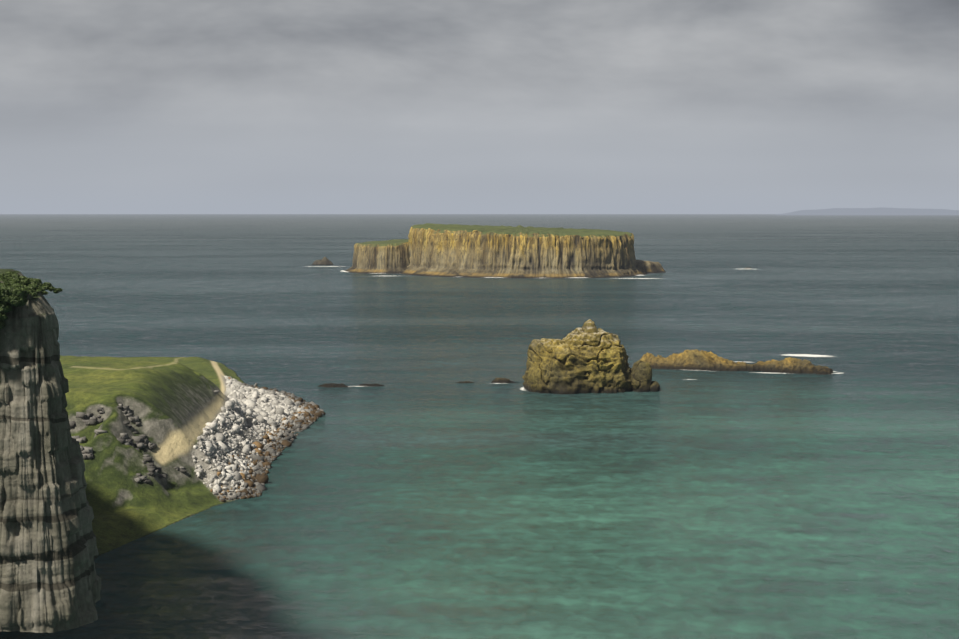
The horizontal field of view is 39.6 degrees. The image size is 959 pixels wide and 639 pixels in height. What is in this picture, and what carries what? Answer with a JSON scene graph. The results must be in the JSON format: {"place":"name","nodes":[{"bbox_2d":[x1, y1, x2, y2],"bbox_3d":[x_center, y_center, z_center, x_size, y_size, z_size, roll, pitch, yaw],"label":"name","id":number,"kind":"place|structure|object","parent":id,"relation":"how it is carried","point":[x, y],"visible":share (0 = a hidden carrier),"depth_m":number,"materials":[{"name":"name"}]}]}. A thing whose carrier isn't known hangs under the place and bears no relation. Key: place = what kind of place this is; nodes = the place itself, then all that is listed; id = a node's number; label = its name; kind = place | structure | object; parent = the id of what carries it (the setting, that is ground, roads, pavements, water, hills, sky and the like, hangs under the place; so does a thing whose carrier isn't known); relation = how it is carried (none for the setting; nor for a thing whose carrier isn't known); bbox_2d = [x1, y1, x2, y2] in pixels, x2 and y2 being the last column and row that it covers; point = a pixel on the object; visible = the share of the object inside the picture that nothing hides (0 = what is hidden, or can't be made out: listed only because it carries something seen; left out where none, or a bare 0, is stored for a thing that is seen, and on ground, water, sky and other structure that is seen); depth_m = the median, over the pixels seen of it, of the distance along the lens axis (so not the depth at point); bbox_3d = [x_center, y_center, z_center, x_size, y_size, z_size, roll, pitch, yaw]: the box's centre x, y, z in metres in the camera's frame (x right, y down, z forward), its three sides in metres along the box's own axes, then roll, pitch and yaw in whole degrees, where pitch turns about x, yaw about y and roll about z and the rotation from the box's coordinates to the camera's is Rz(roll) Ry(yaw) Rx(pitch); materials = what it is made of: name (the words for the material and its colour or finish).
{"place":"outdoors","nodes":[
{"label":"outdoors","id":0,"kind":"place"},
{"bbox_2d":[0,269,100,632],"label":"cliff","id":1,"kind":"structure","parent":0,"point":[50,580],"depth_m":148.57,"materials":[{"name":"stone"}]},
{"bbox_2d":[0,271,62,328],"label":"cliff bushes","id":2,"kind":"object","parent":1,"relation":"on","point":[16,288],"visible":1,"depth_m":146.03,"materials":[{"name":"green plant"}]},
{"bbox_2d":[0,214,958,638],"bbox_3d":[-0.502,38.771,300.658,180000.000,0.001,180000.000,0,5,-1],"label":"sea","id":3,"kind":"structure","parent":0,"point":[418,492],"depth_m":377.80,"materials":[{"name":"teal liquid"}]},
{"bbox_2d":[60,356,303,554],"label":"headland","id":4,"kind":"structure","parent":3,"relation":"on","point":[175,404],"depth_m":294.93,"materials":[{"name":"green plant"}]},
{"bbox_2d":[69,390,219,484],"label":"boulders","id":5,"kind":"object","parent":4,"relation":"on","point":[141,441],"visible":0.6,"depth_m":288.87,"materials":[{"name":"grey stone"}]},
{"bbox_2d":[192,376,325,501],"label":"beach boulders","id":6,"kind":"object","parent":4,"relation":"on","point":[272,413],"visible":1,"depth_m":349.64,"materials":[{"name":"grey stone"}]},
{"bbox_2d":[311,257,333,264],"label":"skerry","id":7,"kind":"structure","parent":3,"relation":"in","point":[324,261],"depth_m":1620.86,"materials":[{"name":"stone"}]},
{"bbox_2d":[325,385,350,387],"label":"rock","id":8,"kind":"object","parent":3,"relation":"in","point":[336,386],"visible":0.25,"depth_m":480.00,"materials":[{"name":"black stone"}]},
{"bbox_2d":[318,383,384,386],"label":"rocks","id":9,"kind":"object","parent":3,"relation":"in","point":[326,384],"visible":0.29,"depth_m":483.00,"materials":[{"name":"black stone"}]},
{"bbox_2d":[345,239,409,273],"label":"island cliff","id":10,"kind":"structure","parent":3,"relation":"on","point":[384,257],"depth_m":1391.12,"materials":[{"name":"brown stone"}]},
{"bbox_2d":[491,378,513,382],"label":"rock","id":11,"kind":"object","parent":3,"relation":"in","point":[500,380],"visible":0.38,"depth_m":492.11,"materials":[{"name":"stone"}]},
{"bbox_2d":[400,223,646,278],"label":"island","id":12,"kind":"structure","parent":3,"relation":"on","point":[471,251],"depth_m":1310.36,"materials":[{"name":"brown stone"}]},
{"bbox_2d":[486,275,642,277],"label":"sea foam","id":13,"kind":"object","parent":3,"relation":"on","point":[571,277],"visible":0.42,"depth_m":1283.24,"materials":[{"name":"liquid"}]},
{"bbox_2d":[522,319,659,393],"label":"sea stack","id":14,"kind":"object","parent":3,"relation":"in","point":[588,357],"visible":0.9,"depth_m":465.95,"materials":[{"name":"brown stone"}]},
{"bbox_2d":[610,278,662,278],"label":"foam","id":15,"kind":"object","parent":3,"relation":"on","point":[638,278],"visible":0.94,"depth_m":1268.27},
{"bbox_2d":[635,260,665,273],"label":"rock","id":16,"kind":"object","parent":3,"relation":"on","point":[647,267],"visible":0.52,"depth_m":1395.67,"materials":[{"name":"brown stone"}]},
{"bbox_2d":[640,349,832,374],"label":"reef","id":17,"kind":"object","parent":3,"relation":"in","point":[696,360],"visible":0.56,"depth_m":531.68},
{"bbox_2d":[673,369,839,373],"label":"reef surf","id":18,"kind":"structure","parent":3,"relation":"on","point":[774,373],"depth_m":522.74,"materials":[{"name":"liquid"}]},
{"bbox_2d":[780,354,834,356],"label":"foam","id":19,"kind":"object","parent":3,"relation":"on","point":[806,355],"visible":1,"depth_m":583.96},
{"bbox_2d":[776,207,958,214],"bbox_3d":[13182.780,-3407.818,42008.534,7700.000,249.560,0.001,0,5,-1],"label":"coast","id":20,"kind":"structure","parent":3,"relation":"on","point":[873,211],"depth_m":42000.69},
{"bbox_2d":[0,0,958,213],"label":"sky","id":21,"kind":"structure","parent":0,"point":[107,106],"materials":[{"name":"grey"}]}
]}

